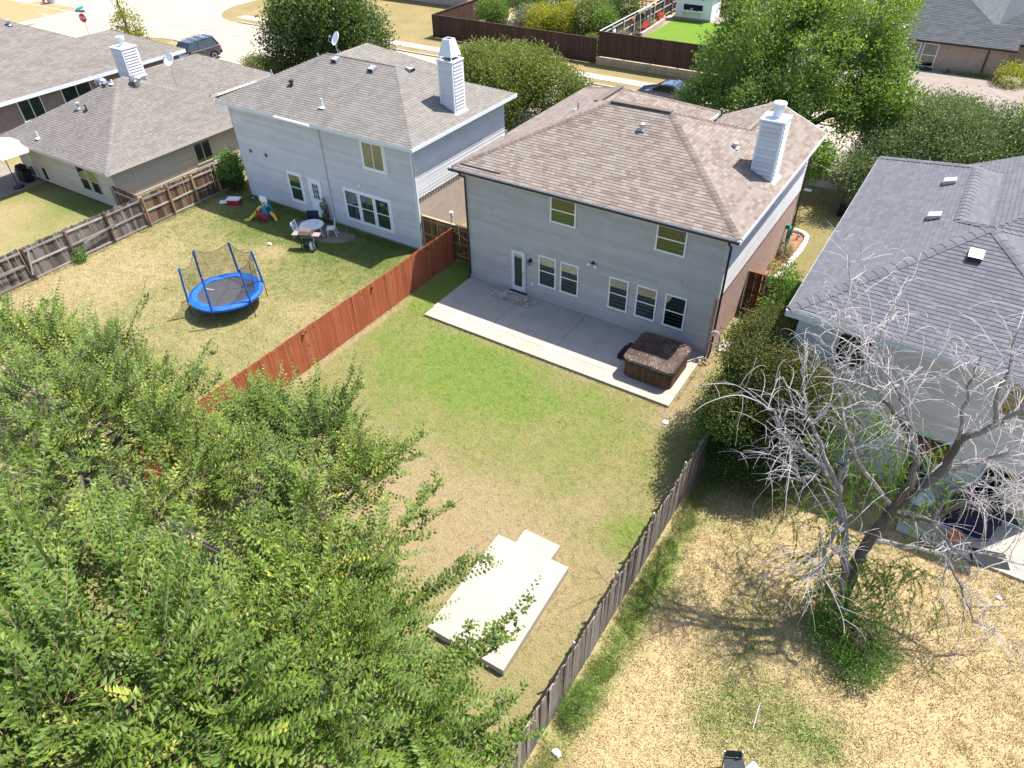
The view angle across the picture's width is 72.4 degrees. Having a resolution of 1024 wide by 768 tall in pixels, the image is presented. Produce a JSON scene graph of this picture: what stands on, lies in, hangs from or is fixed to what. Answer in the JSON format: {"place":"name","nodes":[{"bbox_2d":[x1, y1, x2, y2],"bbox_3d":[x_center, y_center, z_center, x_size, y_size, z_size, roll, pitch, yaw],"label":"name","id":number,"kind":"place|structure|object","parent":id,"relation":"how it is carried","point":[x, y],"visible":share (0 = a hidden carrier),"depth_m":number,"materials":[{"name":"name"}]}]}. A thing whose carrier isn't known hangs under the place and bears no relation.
{"place":"outdoors","nodes":[
{"label":"outdoors","id":0,"kind":"place"},
{"bbox_2d":[0,0,67,22],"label":"corner grass","id":1,"kind":"structure","parent":0,"point":[14,11],"depth_m":78.56,"materials":[{"name":"beige plant"}]},
{"bbox_2d":[19,4,111,24],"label":"corner sidewalk","id":2,"kind":"structure","parent":0,"point":[37,20],"depth_m":77.36,"materials":[{"name":"white concrete"}]},
{"bbox_2d":[0,156,247,292],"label":"lawn","id":3,"kind":"structure","parent":0,"point":[30,215],"depth_m":39.62,"materials":[{"name":"green plant"}]},
{"bbox_2d":[0,163,45,198],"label":"patio","id":4,"kind":"structure","parent":3,"relation":"on","point":[7,182],"depth_m":42.73,"materials":[{"name":"grey concrete"}]},
{"bbox_2d":[0,138,30,188],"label":"patio umbrella","id":5,"kind":"object","parent":4,"relation":"on","point":[10,148],"visible":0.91,"depth_m":40.45,"materials":[{"name":"white fabric"}]},
{"bbox_2d":[14,163,34,182],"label":"grill","id":6,"kind":"object","parent":4,"relation":"on","point":[23,173],"visible":1,"depth_m":42.36,"materials":[{"name":"black metal"}]},
{"bbox_2d":[109,186,147,221],"bbox_3d":[-20.839,-9.720,38.102,2.683,1.734,0.169,24,46,27],"label":"fence","id":7,"kind":"object","parent":3,"relation":"on","point":[123,196],"visible":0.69,"depth_m":38.14,"materials":[{"name":"brown wood"}]},
{"bbox_2d":[0,35,273,206],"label":"house","id":8,"kind":"structure","parent":3,"relation":"on","point":[137,129],"depth_m":41.05,"materials":[{"name":"beige"}]},
{"bbox_2d":[192,138,213,164],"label":"window","id":9,"kind":"structure","parent":8,"relation":"in","point":[198,161],"depth_m":42.21,"materials":[{"name":"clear glass"}]},
{"bbox_2d":[31,0,255,37],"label":"cross street","id":10,"kind":"structure","parent":0,"point":[174,11],"depth_m":76.04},
{"bbox_2d":[0,189,456,588],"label":"neighbour lawn","id":11,"kind":"structure","parent":0,"point":[292,284],"depth_m":33.26,"materials":[{"name":"green plant"}]},
{"bbox_2d":[0,197,151,294],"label":"fence","id":12,"kind":"object","parent":11,"relation":"on","point":[43,262],"visible":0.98,"depth_m":34.77,"materials":[{"name":"grey wood"}]},
{"bbox_2d":[2,194,221,296],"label":"tall grass","id":13,"kind":"structure","parent":11,"relation":"on","point":[65,266],"depth_m":36.22,"materials":[{"name":"plant"}]},
{"bbox_2d":[0,275,315,642],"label":"elm tree","id":14,"kind":"object","parent":11,"relation":"on","point":[154,408],"visible":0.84,"depth_m":18.14,"materials":[{"name":"green plant"}]},
{"bbox_2d":[140,160,243,225],"bbox_3d":[-17.930,-11.001,39.500,0.178,1.776,6.390,22,45,25],"label":"fence","id":15,"kind":"object","parent":11,"relation":"on","point":[175,197],"visible":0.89,"depth_m":39.03,"materials":[{"name":"brown wood"}]},
{"bbox_2d":[210,144,245,180],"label":"bush","id":16,"kind":"object","parent":15,"relation":"attached to","point":[230,157],"visible":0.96,"depth_m":40.09,"materials":[{"name":"green plant"}]},
{"bbox_2d":[221,166,248,192],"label":"vine","id":17,"kind":"object","parent":15,"relation":"attached to","point":[234,184],"visible":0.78,"depth_m":40.86,"materials":[{"name":"green plant"}]},
{"bbox_2d":[177,242,267,327],"bbox_3d":[-12.845,-4.480,31.108,3.364,2.431,3.220,22,45,25],"label":"trampoline","id":18,"kind":"object","parent":11,"relation":"on","point":[238,289],"visible":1,"depth_m":31.17,"materials":[{"name":"blue"}]},
{"bbox_2d":[244,195,277,221],"bbox_3d":[-13.665,-9.566,38.047,1.854,1.290,0.781,2,40,4],"label":"toy slide","id":19,"kind":"object","parent":11,"relation":"on","point":[264,206],"visible":0.94,"depth_m":38.10,"materials":[{"name":"multicoloured plastic"}]},
{"bbox_2d":[114,228,455,494],"bbox_3d":[-7.705,-1.929,28.367,0.176,1.864,17.990,22,45,25],"label":"fence","id":20,"kind":"object","parent":11,"relation":"on","point":[339,324],"visible":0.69,"depth_m":29.11,"materials":[{"name":"brown wood"}]},
{"bbox_2d":[291,228,320,250],"bbox_3d":[-10.381,-7.330,35.447,1.440,1.099,0.525,5,41,7],"label":"barbecue","id":21,"kind":"object","parent":11,"relation":"on","point":[303,233],"visible":1,"depth_m":35.17,"materials":[{"name":"metal"}]},
{"bbox_2d":[295,220,356,242],"bbox_3d":[-10.047,-8.084,37.172,4.155,0.001,1.949,22,45,25],"label":"dirt patch","id":22,"kind":"object","parent":11,"relation":"on","point":[343,236],"visible":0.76,"depth_m":36.82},
{"bbox_2d":[299,219,323,241],"bbox_3d":[-10.393,-7.985,36.498,1.240,0.756,1.233,22,45,25],"label":"round table","id":23,"kind":"object","parent":22,"relation":"on","point":[314,224],"visible":0.86,"depth_m":36.28,"materials":[{"name":"white plastic"}]},
{"bbox_2d":[244,194,418,255],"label":"tall grass","id":24,"kind":"structure","parent":11,"relation":"on","point":[342,226],"depth_m":37.26,"materials":[{"name":"plant"}]},
{"bbox_2d":[217,50,252,64],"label":"driveway","id":25,"kind":"structure","parent":0,"point":[229,56],"depth_m":62.94,"materials":[{"name":"white concrete"}]},
{"bbox_2d":[176,34,222,57],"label":"parked suv","id":26,"kind":"object","parent":25,"relation":"on","point":[205,44],"visible":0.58,"depth_m":61.16,"materials":[{"name":"black paint"}]},
{"bbox_2d":[65,259,773,767],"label":"lawn","id":27,"kind":"structure","parent":0,"point":[523,455],"depth_m":24.09,"materials":[{"name":"green plant"}]},
{"bbox_2d":[123,350,548,767],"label":"elm tree","id":28,"kind":"object","parent":27,"relation":"on","point":[325,614],"visible":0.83,"depth_m":13.92,"materials":[{"name":"green plant"}]},
{"bbox_2d":[421,214,468,262],"bbox_3d":[-2.904,-6.984,34.138,3.592,1.965,0.162,22,45,25],"label":"gate fence","id":29,"kind":"object","parent":27,"relation":"on","point":[431,232],"visible":0.57,"depth_m":34.14,"materials":[{"name":"brown wood"}]},
{"bbox_2d":[428,534,567,675],"bbox_3d":[-0.307,6.126,19.860,2.530,0.330,3.720,22,45,25],"label":"concrete pad","id":30,"kind":"object","parent":27,"relation":"on","point":[495,593],"visible":0.79,"depth_m":19.77,"materials":[{"name":"white concrete"}]},
{"bbox_2d":[516,530,559,558],"bbox_3d":[0.769,4.957,21.338,1.230,0.170,0.670,22,45,25],"label":"concrete step","id":31,"kind":"object","parent":27,"relation":"on","point":[538,544],"visible":0.79,"depth_m":21.29,"materials":[{"name":"white concrete"}]},
{"bbox_2d":[424,276,704,406],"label":"patio","id":32,"kind":"structure","parent":27,"relation":"on","point":[550,343],"depth_m":29.62,"materials":[{"name":"concrete"}]},
{"bbox_2d":[490,286,538,307],"bbox_3d":[0.024,-3.949,31.711,2.438,0.120,0.740,22,45,25],"label":"paver step","id":33,"kind":"object","parent":32,"relation":"on","point":[511,297],"visible":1,"depth_m":31.62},
{"bbox_2d":[623,332,691,389],"bbox_3d":[5.652,-0.924,27.342,2.162,0.910,2.165,22,45,25],"label":"hot tub","id":34,"kind":"object","parent":32,"relation":"on","point":[656,360],"visible":1,"depth_m":26.88,"materials":[{"name":"brown wood"}]},
{"bbox_2d":[448,85,826,358],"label":"house","id":35,"kind":"structure","parent":27,"relation":"on","point":[671,218],"depth_m":28.36,"materials":[{"name":"grey"}]},
{"bbox_2d":[510,247,526,294],"bbox_3d":[0.274,-5.063,31.415,0.870,2.185,0.120,22,45,25],"label":"door","id":36,"kind":"structure","parent":35,"relation":"in","point":[518,276],"depth_m":31.42,"materials":[{"name":"white glass"}]},
{"bbox_2d":[538,255,555,289],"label":"window","id":37,"kind":"structure","parent":35,"relation":"in","point":[546,265],"depth_m":30.52,"materials":[{"name":"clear glass"}]},
{"bbox_2d":[549,197,576,228],"bbox_3d":[2.067,-6.965,28.275,1.230,1.140,0.080,22,45,25],"label":"window","id":38,"kind":"structure","parent":35,"relation":"in","point":[562,211],"depth_m":28.30,"materials":[{"name":"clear glass"}]},
{"bbox_2d":[559,261,578,296],"bbox_3d":[2.462,-4.506,30.065,0.930,1.500,0.080,22,45,25],"label":"window","id":39,"kind":"structure","parent":35,"relation":"in","point":[569,275],"depth_m":30.06,"materials":[{"name":"clear glass"}]},
{"bbox_2d":[607,276,628,312],"bbox_3d":[4.414,-3.721,29.075,0.920,1.500,0.080,22,45,25],"label":"window","id":40,"kind":"structure","parent":35,"relation":"in","point":[611,281],"depth_m":29.01,"materials":[{"name":"clear glass"}]},
{"bbox_2d":[633,284,657,321],"bbox_3d":[5.463,-3.299,28.543,0.940,1.500,0.080,22,45,25],"label":"window","id":41,"kind":"structure","parent":35,"relation":"in","point":[651,304],"depth_m":28.48,"materials":[{"name":"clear glass"}]},
{"bbox_2d":[654,225,687,257],"bbox_3d":[5.987,-5.411,26.268,1.250,1.140,0.080,22,45,25],"label":"window","id":42,"kind":"structure","parent":35,"relation":"in","point":[677,241],"depth_m":26.30,"materials":[{"name":"clear glass"}]},
{"bbox_2d":[661,293,687,330],"bbox_3d":[6.508,-2.879,28.012,0.930,1.500,0.080,22,45,25],"label":"window","id":43,"kind":"structure","parent":35,"relation":"in","point":[667,309],"depth_m":27.94,"materials":[{"name":"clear glass"}]},
{"bbox_2d":[501,287,795,767],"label":"fence","id":44,"kind":"object","parent":27,"relation":"on","point":[579,655],"visible":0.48,"depth_m":18.58,"materials":[{"name":"wood"}]},
{"bbox_2d":[685,409,724,463],"bbox_3d":[6.547,1.888,23.481,1.483,2.358,1.751,-4,40,-3],"label":"vine","id":45,"kind":"object","parent":44,"relation":"attached to","point":[694,432],"visible":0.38,"depth_m":23.31,"materials":[{"name":"green plant"}]},
{"bbox_2d":[740,270,800,323],"bbox_3d":[11.457,-3.579,29.652,3.222,1.985,0.162,22,45,25],"label":"gate fence","id":46,"kind":"object","parent":27,"relation":"on","point":[752,287],"visible":0.27,"depth_m":29.99,"materials":[{"name":"brown wood"}]},
{"bbox_2d":[747,255,804,314],"bbox_3d":[10.822,-3.332,28.104,2.361,3.730,2.521,22,45,25],"label":"sapling","id":47,"kind":"object","parent":27,"relation":"on","point":[793,282],"visible":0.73,"depth_m":27.66,"materials":[{"name":"green plant"}]},
{"bbox_2d":[11,0,927,173],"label":"road","id":48,"kind":"structure","parent":0,"point":[237,44],"depth_m":69.86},
{"bbox_2d":[174,21,862,179],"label":"kerb","id":49,"kind":"structure","parent":48,"relation":"on","point":[603,85],"depth_m":61.60,"materials":[{"name":"grey concrete"}]},
{"bbox_2d":[636,79,696,100],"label":"parked sedan","id":50,"kind":"object","parent":48,"relation":"on","point":[665,88],"visible":0.31,"depth_m":50.52,"materials":[{"name":"blue paint"}]},
{"bbox_2d":[0,0,1023,767],"bbox_3d":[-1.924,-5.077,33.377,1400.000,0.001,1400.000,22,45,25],"label":"ground","id":51,"kind":"structure","parent":0,"point":[410,20],"depth_m":67.47,"materials":[{"name":"beige plant"}]},
{"bbox_2d":[0,19,185,134],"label":"house","id":52,"kind":"structure","parent":51,"relation":"on","point":[42,71],"depth_m":49.69,"materials":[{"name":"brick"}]},
{"bbox_2d":[16,96,46,122],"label":"window","id":53,"kind":"structure","parent":52,"relation":"in","point":[31,108],"depth_m":48.12,"materials":[{"name":"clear glass"}]},
{"bbox_2d":[60,81,91,102],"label":"window","id":54,"kind":"structure","parent":52,"relation":"in","point":[69,93],"depth_m":50.08,"materials":[{"name":"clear glass"}]},
{"bbox_2d":[0,428,362,767],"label":"elm tree","id":55,"kind":"object","parent":51,"relation":"on","point":[43,633],"visible":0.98,"depth_m":10.35,"materials":[{"name":"green plant"}]},
{"bbox_2d":[250,0,400,70],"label":"tree","id":56,"kind":"object","parent":51,"relation":"on","point":[307,27],"visible":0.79,"depth_m":52.21,"materials":[{"name":"green plant"}]},
{"bbox_2d":[214,37,516,248],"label":"house","id":57,"kind":"structure","parent":51,"relation":"on","point":[373,139],"depth_m":35.17,"materials":[{"name":"white"}]},
{"bbox_2d":[287,172,305,202],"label":"window","id":58,"kind":"structure","parent":57,"relation":"in","point":[294,180],"depth_m":38.07,"materials":[{"name":"clear glass"}]},
{"bbox_2d":[307,177,325,216],"bbox_3d":[-10.462,-9.979,37.611,0.950,2.200,0.070,22,45,25],"label":"door","id":59,"kind":"structure","parent":57,"relation":"in","point":[315,189],"depth_m":37.43,"materials":[{"name":"white wood"}]},
{"bbox_2d":[343,189,362,221],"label":"window","id":60,"kind":"structure","parent":57,"relation":"in","point":[351,198],"depth_m":36.32,"materials":[{"name":"clear glass"}]},
{"bbox_2d":[358,193,377,226],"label":"window","id":61,"kind":"structure","parent":57,"relation":"in","point":[366,202],"depth_m":35.88,"materials":[{"name":"clear glass"}]},
{"bbox_2d":[360,140,385,172],"bbox_3d":[-6.685,-10.926,33.562,1.380,1.320,0.080,22,45,25],"label":"window","id":62,"kind":"structure","parent":57,"relation":"in","point":[372,154],"depth_m":33.56,"materials":[{"name":"clear glass"}]},
{"bbox_2d":[374,198,392,231],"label":"window","id":63,"kind":"structure","parent":57,"relation":"in","point":[381,206],"depth_m":35.44,"materials":[{"name":"clear glass"}]},
{"bbox_2d":[431,0,522,36],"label":"fence","id":64,"kind":"object","parent":51,"relation":"on","point":[465,10],"visible":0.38,"depth_m":69.09,"materials":[{"name":"brown wood"}]},
{"bbox_2d":[432,14,598,62],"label":"fence","id":65,"kind":"object","parent":51,"relation":"on","point":[575,47],"visible":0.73,"depth_m":61.69,"materials":[{"name":"brown wood"}]},
{"bbox_2d":[457,34,597,131],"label":"crape myrtle","id":66,"kind":"object","parent":51,"relation":"on","point":[526,73],"visible":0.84,"depth_m":45.53,"materials":[{"name":"green plant"}]},
{"bbox_2d":[596,56,746,84],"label":"retaining wall","id":67,"kind":"structure","parent":51,"relation":"on","point":[647,68],"depth_m":56.99,"materials":[{"name":"beige stone"}]},
{"bbox_2d":[598,31,763,78],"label":"fence","id":68,"kind":"object","parent":67,"relation":"on","point":[634,48],"visible":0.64,"depth_m":56.17,"materials":[{"name":"brown wood"}]},
{"bbox_2d":[671,0,929,186],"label":"shade tree","id":69,"kind":"object","parent":51,"relation":"on","point":[802,89],"visible":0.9,"depth_m":36.24,"materials":[{"name":"green plant"}]},
{"bbox_2d":[748,0,1023,76],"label":"house","id":70,"kind":"structure","parent":51,"relation":"on","point":[977,36],"depth_m":53.36,"materials":[{"name":"beige brick"}]},
{"bbox_2d":[918,43,939,66],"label":"window","id":71,"kind":"structure","parent":70,"relation":"in","point":[929,52],"depth_m":54.14,"materials":[{"name":"beige glass"}]},
{"bbox_2d":[507,111,535,132],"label":"driveway","id":72,"kind":"structure","parent":0,"point":[533,115],"depth_m":49.27,"materials":[{"name":"grey concrete"}]},
{"bbox_2d":[236,15,845,121],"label":"sidewalk","id":73,"kind":"structure","parent":0,"point":[590,75],"depth_m":57.02,"materials":[{"name":"white concrete"}]},
{"bbox_2d":[504,1,671,56],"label":"gravel yard","id":74,"kind":"structure","parent":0,"point":[510,22],"depth_m":70.92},
{"bbox_2d":[472,0,514,24],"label":"bush","id":75,"kind":"object","parent":74,"relation":"on","point":[492,10],"visible":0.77,"depth_m":67.44,"materials":[{"name":"green plant"}]},
{"bbox_2d":[510,1,543,26],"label":"bush","id":76,"kind":"object","parent":74,"relation":"on","point":[520,16],"visible":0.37,"depth_m":65.46,"materials":[{"name":"green plant"}]},
{"bbox_2d":[522,0,561,31],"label":"bush","id":77,"kind":"object","parent":74,"relation":"on","point":[542,21],"visible":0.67,"depth_m":63.64,"materials":[{"name":"yellow plant"}]},
{"bbox_2d":[546,0,581,33],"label":"bush","id":78,"kind":"object","parent":74,"relation":"on","point":[563,27],"visible":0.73,"depth_m":63.15,"materials":[{"name":"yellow plant"}]},
{"bbox_2d":[571,0,614,35],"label":"bush","id":79,"kind":"object","parent":74,"relation":"on","point":[583,25],"visible":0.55,"depth_m":62.62,"materials":[{"name":"green plant"}]},
{"bbox_2d":[585,0,621,39],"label":"bush","id":80,"kind":"object","parent":74,"relation":"on","point":[608,19],"visible":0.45,"depth_m":61.47,"materials":[{"name":"green plant"}]},
{"bbox_2d":[610,0,645,23],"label":"bush","id":81,"kind":"object","parent":74,"relation":"on","point":[627,10],"visible":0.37,"depth_m":63.66,"materials":[{"name":"green plant"}]},
{"bbox_2d":[643,19,781,57],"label":"garden lawn","id":82,"kind":"structure","parent":0,"point":[680,30],"depth_m":64.26,"materials":[{"name":"green plant"}]},
{"bbox_2d":[674,0,721,22],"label":"garden shed","id":83,"kind":"structure","parent":82,"relation":"on","point":[706,11],"depth_m":66.71,"materials":[{"name":"concrete"}]},
{"bbox_2d":[523,324,1023,767],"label":"yard","id":84,"kind":"structure","parent":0,"point":[668,670],"depth_m":18.27,"materials":[{"name":"beige plant"}]},
{"bbox_2d":[553,676,606,733],"bbox_3d":[1.615,7.899,17.308,1.606,1.480,1.453,22,45,25],"label":"weed","id":85,"kind":"object","parent":84,"relation":"on","point":[577,704],"visible":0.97,"depth_m":17.10,"materials":[{"name":"green plant"}]},
{"bbox_2d":[523,442,721,767],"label":"tall grass","id":86,"kind":"structure","parent":84,"relation":"on","point":[686,521],"depth_m":20.08,"materials":[{"name":"green plant"}]},
{"bbox_2d":[721,750,744,767],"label":"garden chair","id":87,"kind":"object","parent":84,"relation":"on","point":[728,761],"visible":1,"depth_m":16.10,"materials":[{"name":"metal"}]},
{"bbox_2d":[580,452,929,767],"bbox_3d":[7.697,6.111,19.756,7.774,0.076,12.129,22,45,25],"label":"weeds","id":88,"kind":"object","parent":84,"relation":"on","point":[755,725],"visible":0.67,"depth_m":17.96,"materials":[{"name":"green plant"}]},
{"bbox_2d":[691,296,856,499],"bbox_3d":[8.248,-0.320,23.477,4.788,5.328,8.012,3,40,5],"label":"bush","id":89,"kind":"object","parent":84,"relation":"on","point":[766,338],"visible":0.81,"depth_m":21.50,"materials":[{"name":"green plant"}]},
{"bbox_2d":[774,396,859,498],"bbox_3d":[9.550,1.889,22.194,2.682,3.418,2.979,22,45,25],"label":"shrub","id":90,"kind":"object","parent":84,"relation":"on","point":[807,473],"visible":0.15,"depth_m":21.84,"materials":[{"name":"green plant"}]},
{"bbox_2d":[686,226,1023,690],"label":"bare tree","id":91,"kind":"object","parent":84,"relation":"on","point":[848,577],"visible":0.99,"depth_m":16.79,"materials":[{"name":"grey plant"}]},
{"bbox_2d":[801,593,910,695],"bbox_3d":[8.855,6.687,18.213,2.279,1.693,3.037,-22,44,-22],"label":"shrub","id":92,"kind":"object","parent":84,"relation":"on","point":[848,653],"visible":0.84,"depth_m":18.00,"materials":[{"name":"green plant"}]},
{"bbox_2d":[767,156,1023,529],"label":"house","id":93,"kind":"structure","parent":84,"relation":"on","point":[960,227],"depth_m":20.99,"materials":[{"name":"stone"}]},
{"bbox_2d":[829,333,874,372],"bbox_3d":[10.322,-1.016,21.166,1.040,1.250,0.080,22,45,25],"label":"window","id":94,"kind":"structure","parent":93,"relation":"in","point":[856,340],"depth_m":21.24,"materials":[{"name":"black glass"}]},
{"bbox_2d":[970,464,1023,529],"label":"window","id":95,"kind":"structure","parent":93,"relation":"in","point":[1007,517],"depth_m":21.15,"materials":[{"name":"glass"}]},
{"bbox_2d":[998,383,1023,421],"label":"window","id":96,"kind":"structure","parent":93,"relation":"in","point":[1012,392],"depth_m":19.45,"materials":[{"name":"beige glass"}]},
{"bbox_2d":[895,497,1023,582],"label":"patio","id":97,"kind":"structure","parent":84,"relation":"on","point":[1000,532],"depth_m":21.13,"materials":[{"name":"concrete"}]},
{"bbox_2d":[944,486,1003,540],"bbox_3d":[14.025,3.980,21.274,1.280,0.930,1.000,22,45,25],"label":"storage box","id":98,"kind":"object","parent":97,"relation":"on","point":[970,521],"visible":0.65,"depth_m":20.94,"materials":[{"name":"plastic"}]},
{"bbox_2d":[968,547,1009,570],"bbox_3d":[14.051,5.143,20.604,1.000,0.015,0.600,9,41,13],"label":"doormat","id":99,"kind":"object","parent":97,"relation":"on","point":[985,560],"visible":0.86,"depth_m":20.56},
{"bbox_2d":[743,189,852,323],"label":"side lawn","id":100,"kind":"structure","parent":0,"point":[820,218],"depth_m":36.55,"materials":[{"name":"beige plant"}]},
{"bbox_2d":[762,232,803,278],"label":"mulch","id":101,"kind":"object","parent":100,"relation":"on","point":[795,241],"visible":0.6,"depth_m":34.76,"materials":[{"name":"brown wood"}]},
{"bbox_2d":[775,228,809,275],"bbox_3d":[13.625,-6.224,34.125,0.893,0.178,5.904,19,44,22],"label":"garden edging","id":102,"kind":"object","parent":100,"relation":"on","point":[806,236],"visible":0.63,"depth_m":34.78,"materials":[{"name":"stone"}]},
{"bbox_2d":[601,15,1023,126],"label":"raised ground","id":103,"kind":"structure","parent":0,"point":[956,81],"depth_m":51.43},
{"bbox_2d":[600,0,676,34],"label":"fence","id":104,"kind":"object","parent":103,"relation":"on","point":[668,7],"visible":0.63,"depth_m":63.77,"materials":[{"name":"wood"}]},
{"bbox_2d":[986,58,1023,89],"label":"shrub","id":105,"kind":"object","parent":103,"relation":"on","point":[1015,70],"visible":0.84,"depth_m":50.72,"materials":[{"name":"yellow plant"}]},
{"bbox_2d":[824,82,1023,207],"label":"live oak","id":106,"kind":"object","parent":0,"point":[959,129],"visible":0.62,"depth_m":35.35,"materials":[{"name":"green plant"}]},
{"label":"street apron","id":107,"kind":"structure","parent":0,"visible":0},
{"bbox_2d":[106,0,151,39],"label":"tree","id":108,"kind":"object","parent":107,"relation":"on","point":[120,14],"visible":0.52,"depth_m":60.00,"materials":[{"name":"green plant"}]},
{"bbox_2d":[237,48,294,74],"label":"shrub","id":109,"kind":"object","parent":107,"relation":"on","point":[266,63],"visible":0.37,"depth_m":53.68,"materials":[{"name":"green plant"}]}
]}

